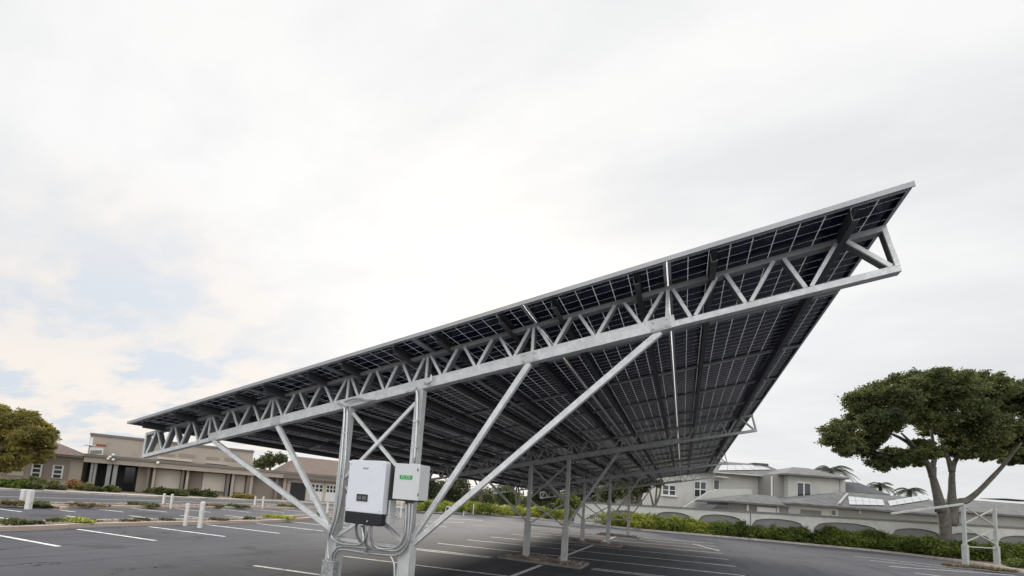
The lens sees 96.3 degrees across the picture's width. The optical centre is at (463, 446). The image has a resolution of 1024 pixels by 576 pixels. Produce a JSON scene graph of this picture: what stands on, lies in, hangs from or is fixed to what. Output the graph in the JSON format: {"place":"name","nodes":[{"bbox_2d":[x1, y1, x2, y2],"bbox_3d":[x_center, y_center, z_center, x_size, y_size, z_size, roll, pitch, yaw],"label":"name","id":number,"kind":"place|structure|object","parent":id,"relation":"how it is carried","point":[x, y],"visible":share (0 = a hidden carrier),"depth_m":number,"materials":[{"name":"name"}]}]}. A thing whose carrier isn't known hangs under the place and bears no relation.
{"place":"outdoors","nodes":[
{"label":"outdoors","id":0,"kind":"place"},
{"bbox_2d":[0,487,324,502],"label":"pavement","id":1,"kind":"structure","parent":0,"point":[149,495],"depth_m":30.43,"materials":[{"name":"concrete"}]},
{"bbox_2d":[0,478,31,488],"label":"shrub","id":2,"kind":"object","parent":1,"relation":"on","point":[18,483],"visible":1,"depth_m":26.52,"materials":[{"name":"green plant"}]},
{"bbox_2d":[25,481,45,489],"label":"shrub","id":3,"kind":"object","parent":1,"relation":"on","point":[38,486],"visible":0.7,"depth_m":26.94,"materials":[{"name":"green plant"}]},
{"bbox_2d":[230,493,256,498],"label":"shrub","id":4,"kind":"object","parent":1,"relation":"on","point":[243,496],"visible":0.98,"depth_m":36.29,"materials":[{"name":"green plant"}]},
{"bbox_2d":[67,488,470,506],"bbox_3d":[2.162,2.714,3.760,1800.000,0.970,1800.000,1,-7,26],"label":"ground","id":5,"kind":"structure","parent":0,"point":[398,503],"depth_m":54.66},
{"bbox_2d":[0,403,61,476],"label":"olive tree","id":6,"kind":"object","parent":5,"relation":"on","point":[24,435],"visible":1,"depth_m":29.45,"materials":[{"name":"green plant"}]},
{"bbox_2d":[0,442,87,485],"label":"gabled wing","id":7,"kind":"structure","parent":5,"relation":"on","point":[64,465],"depth_m":34.36,"materials":[{"name":"paint"}]},
{"bbox_2d":[30,464,42,476],"bbox_3d":[-31.484,1.774,33.621,0.583,0.969,0.078,8,-7,-33],"label":"window","id":8,"kind":"structure","parent":7,"relation":"in","point":[36,470],"depth_m":33.60,"materials":[{"name":"white glass"}]},
{"bbox_2d":[51,465,63,478],"bbox_3d":[-30.496,1.908,34.264,0.617,0.986,0.078,8,-7,-33],"label":"window","id":9,"kind":"structure","parent":7,"relation":"in","point":[57,472],"depth_m":34.24,"materials":[{"name":"white glass"}]},
{"bbox_2d":[83,433,348,498],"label":"shop building","id":10,"kind":"structure","parent":5,"relation":"on","point":[206,467],"depth_m":39.41,"materials":[{"name":"paint"}]},
{"bbox_2d":[84,437,105,454],"bbox_3d":[-29.748,0.000,36.813,1.342,1.376,0.900,8,-7,-33],"label":"rooftop cabinet","id":11,"kind":"object","parent":10,"relation":"on","point":[95,450],"visible":0.96,"depth_m":36.63,"materials":[{"name":"metal"}]},
{"bbox_2d":[122,467,135,489],"bbox_3d":[-28.405,2.718,38.730,0.687,1.850,0.098,8,-7,-33],"label":"door","id":12,"kind":"structure","parent":10,"relation":"in","point":[128,482],"depth_m":38.69,"materials":[{"name":"black glass"}]},
{"bbox_2d":[252,451,288,469],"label":"tree","id":13,"kind":"object","parent":5,"relation":"on","point":[269,460],"visible":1,"depth_m":61.50,"materials":[{"name":"green plant"}]},
{"bbox_2d":[274,457,349,502],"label":"hip roof building","id":14,"kind":"structure","parent":5,"relation":"on","point":[323,489],"depth_m":45.57,"materials":[{"name":"paint"}]},
{"bbox_2d":[290,482,305,500],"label":"dark doorway","id":15,"kind":"structure","parent":14,"relation":"in","point":[298,490],"depth_m":44.11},
{"bbox_2d":[309,483,322,500],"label":"door","id":16,"kind":"structure","parent":14,"relation":"in","point":[318,487],"depth_m":45.15,"materials":[{"name":"white paint"}]},
{"bbox_2d":[325,484,335,501],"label":"door","id":17,"kind":"structure","parent":14,"relation":"in","point":[330,488],"depth_m":45.76,"materials":[{"name":"white paint"}]},
{"bbox_2d":[438,478,475,504],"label":"tree","id":18,"kind":"object","parent":5,"relation":"on","point":[455,490],"visible":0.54,"depth_m":54.47,"materials":[{"name":"green plant"}]},
{"bbox_2d":[492,485,522,506],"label":"tree","id":19,"kind":"object","parent":5,"relation":"on","point":[500,500],"visible":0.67,"depth_m":51.32,"materials":[{"name":"green plant"}]},
{"bbox_2d":[437,486,607,510],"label":"scrub","id":20,"kind":"object","parent":5,"relation":"on","point":[487,495],"visible":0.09,"depth_m":65.04,"materials":[{"name":"green plant"}]},
{"bbox_2d":[531,490,563,508],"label":"tree","id":21,"kind":"object","parent":5,"relation":"on","point":[536,497],"visible":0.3,"depth_m":53.51,"materials":[{"name":"green plant"}]},
{"bbox_2d":[552,492,582,518],"bbox_3d":[8.924,5.365,39.290,2.562,3.131,1.894,1,-7,26],"label":"tree","id":22,"kind":"object","parent":5,"relation":"on","point":[574,502],"visible":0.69,"depth_m":39.02,"materials":[{"name":"green plant"}]},
{"bbox_2d":[563,484,600,501],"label":"tree","id":23,"kind":"object","parent":5,"relation":"on","point":[581,495],"visible":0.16,"depth_m":57.08,"materials":[{"name":"green plant"}]},
{"bbox_2d":[596,482,625,502],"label":"tree","id":24,"kind":"object","parent":5,"relation":"on","point":[603,495],"visible":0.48,"depth_m":51.04,"materials":[{"name":"green plant"}]},
{"bbox_2d":[615,461,848,507],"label":"grey house","id":25,"kind":"structure","parent":5,"relation":"on","point":[732,479],"depth_m":47.80,"materials":[{"name":"paint"}]},
{"bbox_2d":[660,485,677,496],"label":"window","id":26,"kind":"structure","parent":25,"relation":"in","point":[668,490],"depth_m":47.86,"materials":[{"name":"white glass"}]},
{"bbox_2d":[694,481,705,496],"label":"window","id":27,"kind":"structure","parent":25,"relation":"in","point":[699,487],"depth_m":47.92,"materials":[{"name":"white glass"}]},
{"bbox_2d":[713,479,719,489],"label":"window","id":28,"kind":"structure","parent":25,"relation":"in","point":[716,483],"depth_m":47.98,"materials":[{"name":"grey glass"}]},
{"bbox_2d":[796,482,810,495],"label":"window","id":29,"kind":"structure","parent":25,"relation":"in","point":[802,488],"depth_m":45.01,"materials":[{"name":"white glass"}]},
{"bbox_2d":[814,465,859,482],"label":"palm tree","id":30,"kind":"object","parent":5,"relation":"on","point":[832,470],"visible":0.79,"depth_m":57.63,"materials":[{"name":"green plant"}]},
{"bbox_2d":[779,492,937,521],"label":"house wing","id":31,"kind":"structure","parent":5,"relation":"on","point":[851,504],"depth_m":39.91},
{"bbox_2d":[845,482,889,494],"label":"back house","id":32,"kind":"structure","parent":5,"relation":"on","point":[853,487],"depth_m":56.84,"materials":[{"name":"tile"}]},
{"bbox_2d":[867,482,897,495],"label":"palm tree","id":33,"kind":"object","parent":5,"relation":"on","point":[879,486],"visible":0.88,"depth_m":61.92,"materials":[{"name":"green plant"}]},
{"bbox_2d":[893,487,928,496],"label":"palm tree","id":34,"kind":"object","parent":5,"relation":"on","point":[910,492],"visible":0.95,"depth_m":59.98,"materials":[{"name":"green plant"}]},
{"bbox_2d":[0,491,1023,575],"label":"car park","id":35,"kind":"structure","parent":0,"point":[741,557],"depth_m":14.19,"materials":[{"name":"asphalt"}]},
{"bbox_2d":[18,489,26,506],"bbox_3d":[-16.360,1.921,16.936,0.139,0.655,0.139,4,-6,0],"label":"bollard","id":36,"kind":"object","parent":35,"relation":"on","point":[23,493],"visible":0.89,"depth_m":16.89,"materials":[{"name":"white paint"}]},
{"bbox_2d":[24,490,34,509],"bbox_3d":[-15.403,1.890,16.185,0.151,0.694,0.151,4,-6,0],"label":"bollard","id":37,"kind":"object","parent":35,"relation":"on","point":[29,499],"visible":1,"depth_m":16.13,"materials":[{"name":"white paint"}]},
{"bbox_2d":[0,502,344,509],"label":"strip kerb","id":38,"kind":"structure","parent":35,"relation":"on","point":[64,506],"depth_m":21.30,"materials":[{"name":"concrete"}]},
{"bbox_2d":[183,503,189,525],"bbox_3d":[-8.929,2.196,14.694,0.093,0.731,0.093,4,-6,0],"label":"bollard","id":39,"kind":"object","parent":35,"relation":"on","point":[186,514],"visible":1,"depth_m":14.66,"materials":[{"name":"white paint"}]},
{"bbox_2d":[43,503,331,509],"bbox_3d":[-14.796,2.758,20.899,3.248,0.100,32.064,1,-7,26],"label":"planting bed","id":40,"kind":"object","parent":35,"relation":"on","point":[160,504],"visible":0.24,"depth_m":22.10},
{"bbox_2d":[0,499,24,505],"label":"plant","id":41,"kind":"object","parent":40,"relation":"on","point":[13,503],"visible":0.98,"depth_m":16.33,"materials":[{"name":"green plant"}]},
{"bbox_2d":[32,500,50,505],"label":"plant","id":42,"kind":"object","parent":40,"relation":"on","point":[40,503],"visible":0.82,"depth_m":16.91,"materials":[{"name":"green plant"}]},
{"bbox_2d":[64,502,111,507],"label":"plant","id":43,"kind":"object","parent":40,"relation":"on","point":[87,504],"visible":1,"depth_m":18.32,"materials":[{"name":"green plant"}]},
{"bbox_2d":[124,501,160,506],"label":"plant","id":44,"kind":"object","parent":40,"relation":"on","point":[148,504],"visible":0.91,"depth_m":20.68,"materials":[{"name":"green plant"}]},
{"bbox_2d":[0,500,345,507],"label":"gravel","id":45,"kind":"structure","parent":40,"relation":"on","point":[160,505],"depth_m":21.35,"materials":[{"name":"gravel"}]},
{"bbox_2d":[205,503,225,507],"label":"plant","id":46,"kind":"object","parent":40,"relation":"on","point":[217,505],"visible":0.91,"depth_m":24.07,"materials":[{"name":"green plant"}]},
{"bbox_2d":[225,503,250,507],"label":"plant","id":47,"kind":"object","parent":40,"relation":"on","point":[240,505],"visible":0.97,"depth_m":25.20,"materials":[{"name":"green plant"}]},
{"bbox_2d":[277,503,297,507],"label":"plant","id":48,"kind":"object","parent":40,"relation":"on","point":[285,505],"visible":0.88,"depth_m":29.25,"materials":[{"name":"green plant"}]},
{"bbox_2d":[0,514,396,531],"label":"strip kerb","id":49,"kind":"structure","parent":35,"relation":"on","point":[66,526],"depth_m":13.44,"materials":[{"name":"concrete"}]},
{"bbox_2d":[197,501,205,527],"bbox_3d":[-8.275,2.160,14.390,0.110,0.834,0.110,4,-6,0],"label":"bollard","id":50,"kind":"object","parent":35,"relation":"on","point":[201,515],"visible":0.99,"depth_m":14.35,"materials":[{"name":"white paint"}]},
{"bbox_2d":[0,525,899,575],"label":"crack sealant","id":51,"kind":"object","parent":35,"relation":"on","point":[235,548],"visible":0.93,"depth_m":8.73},
{"bbox_2d":[0,496,1016,575],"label":"road markings","id":52,"kind":"object","parent":35,"relation":"on","point":[529,569],"visible":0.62,"depth_m":13.32,"materials":[{"name":"paint"}]},
{"bbox_2d":[0,488,1023,572],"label":"kerb","id":53,"kind":"structure","parent":35,"relation":"on","point":[892,552],"depth_m":32.31,"materials":[{"name":"concrete"}]},
{"bbox_2d":[127,181,915,575],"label":"solar carport","id":54,"kind":"object","parent":35,"relation":"on","point":[567,389],"visible":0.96,"depth_m":6.26,"materials":[{"name":"metal"}]},
{"bbox_2d":[326,403,348,559],"bbox_3d":[-1.617,0.423,5.773,0.200,1.995,0.054,1,-7,26],"label":"conduit","id":55,"kind":"object","parent":54,"relation":"attached to","point":[339,476],"visible":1,"depth_m":5.73,"materials":[{"name":"metal"}]},
{"bbox_2d":[331,406,364,545],"bbox_3d":[-1.343,0.340,5.587,0.634,1.725,0.075,-1,-8,40],"label":"conduit","id":56,"kind":"object","parent":54,"relation":"attached to","point":[342,488],"visible":1,"depth_m":5.68,"materials":[{"name":"metal"}]},
{"bbox_2d":[344,398,375,402],"bbox_3d":[-1.326,-0.589,5.810,0.478,0.067,0.025,1,-7,26],"label":"conduit","id":57,"kind":"object","parent":54,"relation":"attached to","point":[363,399],"visible":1,"depth_m":5.80,"materials":[{"name":"metal"}]},
{"bbox_2d":[365,525,368,551],"bbox_3d":[-1.135,1.094,5.375,0.042,0.345,0.152,5,-6,-2],"label":"conduit","id":58,"kind":"object","parent":54,"relation":"attached to","point":[366,537],"visible":0.98,"depth_m":5.33,"materials":[{"name":"metal"}]},
{"bbox_2d":[345,460,395,526],"bbox_3d":[-1.079,0.546,5.375,0.545,0.741,0.268,1,-7,26],"label":"inverter","id":59,"kind":"object","parent":54,"relation":"attached to","point":[370,501],"visible":0.94,"depth_m":5.25,"materials":[{"name":"white plastic"}]},
{"bbox_2d":[330,502,410,559],"bbox_3d":[-1.125,1.013,5.444,1.104,0.812,0.032,1,-7,26],"label":"conduit","id":60,"kind":"object","parent":54,"relation":"attached to","point":[375,549],"visible":0.98,"depth_m":5.28,"materials":[{"name":"metal"}]},
{"bbox_2d":[333,502,413,559],"bbox_3d":[-1.089,1.010,5.433,1.094,0.809,0.051,1,-7,26],"label":"conduit","id":61,"kind":"object","parent":54,"relation":"attached to","point":[383,554],"visible":0.99,"depth_m":5.25,"materials":[{"name":"metal"}]},
{"bbox_2d":[392,463,429,501],"bbox_3d":[-0.591,0.416,5.176,0.341,0.418,0.238,1,-7,26],"label":"junction box","id":62,"kind":"object","parent":54,"relation":"attached to","point":[411,482],"visible":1,"depth_m":5.08,"materials":[{"name":"metal"}]},
{"bbox_2d":[370,501,407,549],"bbox_3d":[-0.869,0.913,5.305,0.446,0.600,0.089,3,-6,10],"label":"conduit","id":63,"kind":"object","parent":62,"relation":"attached to","point":[403,537],"visible":0.98,"depth_m":5.26,"materials":[{"name":"metal"}]},
{"bbox_2d":[392,463,420,500],"bbox_3d":[-0.638,0.394,5.087,0.333,0.402,0.017,1,-7,26],"label":"door","id":64,"kind":"structure","parent":62,"relation":"in","point":[403,489],"depth_m":5.07,"materials":[{"name":"metal"}]},
{"bbox_2d":[412,389,419,462],"bbox_3d":[-0.573,-0.246,5.415,0.118,0.890,0.058,1,-7,26],"label":"conduit","id":65,"kind":"object","parent":54,"relation":"attached to","point":[416,421],"visible":1,"depth_m":5.39,"materials":[{"name":"metal"}]},
{"bbox_2d":[498,553,588,568],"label":"island kerb","id":66,"kind":"structure","parent":35,"relation":"on","point":[585,564],"depth_m":12.05,"materials":[{"name":"concrete"}]},
{"bbox_2d":[568,541,622,547],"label":"island kerb","id":67,"kind":"structure","parent":35,"relation":"on","point":[620,545],"depth_m":19.20,"materials":[{"name":"concrete"}]},
{"bbox_2d":[940,562,970,567],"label":"leaf litter","id":68,"kind":"object","parent":35,"relation":"on","point":[954,565],"visible":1,"depth_m":21.30,"materials":[{"name":"plant"}]},
{"bbox_2d":[967,563,992,568],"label":"leaf litter","id":69,"kind":"object","parent":35,"relation":"on","point":[974,566],"visible":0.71,"depth_m":21.21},
{"bbox_2d":[985,567,1019,572],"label":"leaf litter","id":70,"kind":"object","parent":35,"relation":"on","point":[1001,569],"visible":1,"depth_m":20.61,"materials":[{"name":"plant"}]},
{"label":"rubble bed","id":71,"kind":"structure","parent":35,"relation":"on","visible":0},
{"bbox_2d":[320,559,338,575],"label":"column base","id":72,"kind":"object","parent":71,"relation":"on","point":[329,567],"visible":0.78,"depth_m":5.57,"materials":[{"name":"concrete"}]},
{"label":"planting bed","id":73,"kind":"structure","parent":35,"relation":"on","visible":0},
{"bbox_2d":[0,516,29,525],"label":"plant","id":74,"kind":"object","parent":73,"relation":"on","point":[14,521],"visible":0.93,"depth_m":11.02,"materials":[{"name":"green plant"}]},
{"bbox_2d":[28,520,44,524],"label":"plant","id":75,"kind":"object","parent":73,"relation":"on","point":[32,522],"visible":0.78,"depth_m":11.47,"materials":[{"name":"green plant"}]},
{"bbox_2d":[45,517,62,521],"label":"plant","id":76,"kind":"object","parent":73,"relation":"on","point":[57,519],"visible":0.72,"depth_m":12.05,"materials":[{"name":"green plant"}]},
{"bbox_2d":[56,516,97,524],"bbox_3d":[-10.621,2.008,12.463,1.066,0.220,0.623,6,-7,-15],"label":"plant","id":77,"kind":"object","parent":73,"relation":"on","point":[76,519],"visible":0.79,"depth_m":12.40,"materials":[{"name":"green plant"}]},
{"bbox_2d":[119,518,140,521],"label":"plant","id":78,"kind":"object","parent":73,"relation":"on","point":[132,520],"visible":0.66,"depth_m":13.65,"materials":[{"name":"green plant"}]},
{"bbox_2d":[0,514,344,525],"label":"gravel","id":79,"kind":"structure","parent":73,"relation":"on","point":[154,520],"depth_m":14.60,"materials":[{"name":"gravel"}]},
{"bbox_2d":[208,516,229,520],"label":"plant","id":80,"kind":"object","parent":73,"relation":"on","point":[219,519],"visible":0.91,"depth_m":16.17,"materials":[{"name":"green plant"}]},
{"bbox_2d":[261,513,296,519],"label":"plant","id":81,"kind":"object","parent":73,"relation":"on","point":[282,516],"visible":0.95,"depth_m":19.18,"materials":[{"name":"green plant"}]},
{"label":"rubble bed","id":82,"kind":"structure","parent":35,"relation":"on","visible":0},
{"bbox_2d":[505,552,584,565],"bbox_3d":[2.194,3.107,12.569,2.128,0.163,1.068,1,-7,26],"label":"rubble","id":83,"kind":"object","parent":82,"relation":"on","point":[544,558],"visible":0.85,"depth_m":12.41,"materials":[{"name":"stone"}]},
{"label":"rubble bed","id":84,"kind":"structure","parent":35,"relation":"on","visible":0},
{"bbox_2d":[568,538,618,545],"bbox_3d":[5.613,4.154,19.742,2.127,0.155,1.073,1,-7,26],"label":"rubble","id":85,"kind":"object","parent":84,"relation":"on","point":[595,542],"visible":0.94,"depth_m":19.58,"materials":[{"name":"stone"}]},
{"bbox_2d":[0,0,1023,503],"label":"sky","id":86,"kind":"structure","parent":0,"point":[199,199],"materials":[{"name":"white"}]},
{"bbox_2d":[48,489,1023,569],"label":"verge","id":87,"kind":"structure","parent":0,"point":[987,562],"depth_m":31.96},
{"bbox_2d":[17,475,60,484],"bbox_3d":[-26.885,2.244,28.646,3.149,0.783,1.107,4,-6,2],"label":"shrub","id":88,"kind":"object","parent":87,"relation":"on","point":[38,480],"visible":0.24,"depth_m":28.57,"materials":[{"name":"green plant"}]},
{"bbox_2d":[42,483,68,490],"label":"shrub","id":89,"kind":"object","parent":87,"relation":"on","point":[54,486],"visible":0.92,"depth_m":28.23,"materials":[{"name":"green plant"}]},
{"bbox_2d":[64,479,82,488],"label":"shrub","id":90,"kind":"object","parent":87,"relation":"on","point":[70,483],"visible":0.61,"depth_m":31.87,"materials":[{"name":"orange plant"}]},
{"bbox_2d":[73,482,94,490],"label":"shrub","id":91,"kind":"object","parent":87,"relation":"on","point":[78,486],"visible":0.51,"depth_m":30.57,"materials":[{"name":"green plant"}]},
{"bbox_2d":[83,485,105,491],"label":"shrub","id":92,"kind":"object","parent":87,"relation":"on","point":[94,488],"visible":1,"depth_m":30.19,"materials":[{"name":"green plant"}]},
{"bbox_2d":[102,485,121,492],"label":"shrub","id":93,"kind":"object","parent":87,"relation":"on","point":[111,488],"visible":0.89,"depth_m":31.26,"materials":[{"name":"green plant"}]},
{"bbox_2d":[151,485,189,496],"bbox_3d":[-20.878,3.155,32.439,2.668,0.711,1.267,4,-6,2],"label":"shrub","id":94,"kind":"object","parent":87,"relation":"on","point":[161,490],"visible":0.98,"depth_m":32.26,"materials":[{"name":"green plant"}]},
{"bbox_2d":[182,488,219,497],"bbox_3d":[-19.939,3.451,34.517,3.101,0.722,1.170,4,-6,2],"label":"shrub","id":95,"kind":"object","parent":87,"relation":"on","point":[204,493],"visible":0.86,"depth_m":34.28,"materials":[{"name":"green plant"}]},
{"bbox_2d":[428,480,445,500],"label":"tree","id":96,"kind":"object","parent":87,"relation":"on","point":[433,488],"visible":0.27,"depth_m":49.26,"materials":[{"name":"green plant"}]},
{"bbox_2d":[417,498,537,516],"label":"hedge","id":97,"kind":"object","parent":87,"relation":"on","point":[489,508],"visible":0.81,"depth_m":44.21,"materials":[{"name":"green plant"}]},
{"bbox_2d":[511,486,520,506],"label":"tree","id":98,"kind":"object","parent":87,"relation":"on","point":[515,495],"visible":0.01,"depth_m":47.67,"materials":[{"name":"green plant"}]},
{"bbox_2d":[531,505,635,527],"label":"hedge","id":99,"kind":"object","parent":87,"relation":"on","point":[556,514],"visible":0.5,"depth_m":41.97,"materials":[{"name":"green plant"}]},
{"bbox_2d":[620,480,650,504],"bbox_3d":[14.817,4.742,39.346,2.843,5.267,2.232,6,-6,-12],"label":"tree","id":100,"kind":"object","parent":87,"relation":"on","point":[637,493],"visible":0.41,"depth_m":39.11,"materials":[{"name":"green plant"}]},
{"bbox_2d":[641,478,664,505],"bbox_3d":[15.911,4.933,38.377,2.085,4.833,1.361,3,-7,15],"label":"tree","id":101,"kind":"object","parent":87,"relation":"on","point":[656,486],"visible":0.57,"depth_m":38.32,"materials":[{"name":"green plant"}]},
{"bbox_2d":[630,512,714,534],"bbox_3d":[16.823,6.111,36.683,6.748,1.573,1.891,3,-6,9],"label":"hedge","id":102,"kind":"object","parent":87,"relation":"on","point":[656,522],"visible":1,"depth_m":36.34,"materials":[{"name":"green plant"}]},
{"bbox_2d":[708,519,814,543],"bbox_3d":[22.559,6.391,34.829,7.437,1.474,1.879,2,-7,19],"label":"hedge","id":103,"kind":"object","parent":87,"relation":"on","point":[738,529],"visible":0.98,"depth_m":34.50,"materials":[{"name":"green plant"}]},
{"bbox_2d":[574,501,1023,561],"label":"boundary wall","id":104,"kind":"structure","parent":87,"relation":"on","point":[1012,534],"depth_m":33.76,"materials":[{"name":"stone"}]},
{"bbox_2d":[811,524,878,548],"bbox_3d":[27.370,6.458,32.737,4.628,1.600,1.838,1,-7,26],"label":"hedge","id":105,"kind":"object","parent":87,"relation":"on","point":[831,535],"visible":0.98,"depth_m":32.45,"materials":[{"name":"green plant"}]},
{"bbox_2d":[869,530,954,556],"bbox_3d":[29.500,6.405,30.407,1.886,1.517,4.839,7,-7,-21],"label":"hedge","id":106,"kind":"object","parent":87,"relation":"on","point":[927,545],"visible":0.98,"depth_m":29.77,"materials":[{"name":"green plant"}]},
{"bbox_2d":[814,366,1023,557],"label":"spreading tree","id":107,"kind":"object","parent":87,"relation":"on","point":[931,402],"visible":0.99,"depth_m":28.49,"materials":[{"name":"green plant"}]},
{"bbox_2d":[890,503,1000,564],"bbox_3d":[26.741,4.731,24.965,7.456,3.313,0.779,6,-6,-11],"label":"steel frame","id":108,"kind":"object","parent":87,"relation":"on","point":[965,553],"visible":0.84,"depth_m":24.95,"materials":[{"name":"metal"}]},
{"bbox_2d":[946,538,1023,561],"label":"hedge","id":109,"kind":"object","parent":87,"relation":"on","point":[1011,550],"visible":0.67,"depth_m":27.85,"materials":[{"name":"green plant"}]},
{"bbox_2d":[1002,558,1023,567],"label":"shrub","id":110,"kind":"object","parent":87,"relation":"on","point":[1014,562],"visible":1,"depth_m":23.94,"materials":[{"name":"green plant"}]},
{"bbox_2d":[695,494,789,512],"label":"pavilion","id":111,"kind":"structure","parent":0,"point":[753,502],"depth_m":39.88,"materials":[{"name":"grey tile"}]},
{"bbox_2d":[932,498,1023,526],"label":"tiled roof house","id":112,"kind":"structure","parent":0,"point":[1010,514],"depth_m":40.96,"materials":[{"name":"paint"}]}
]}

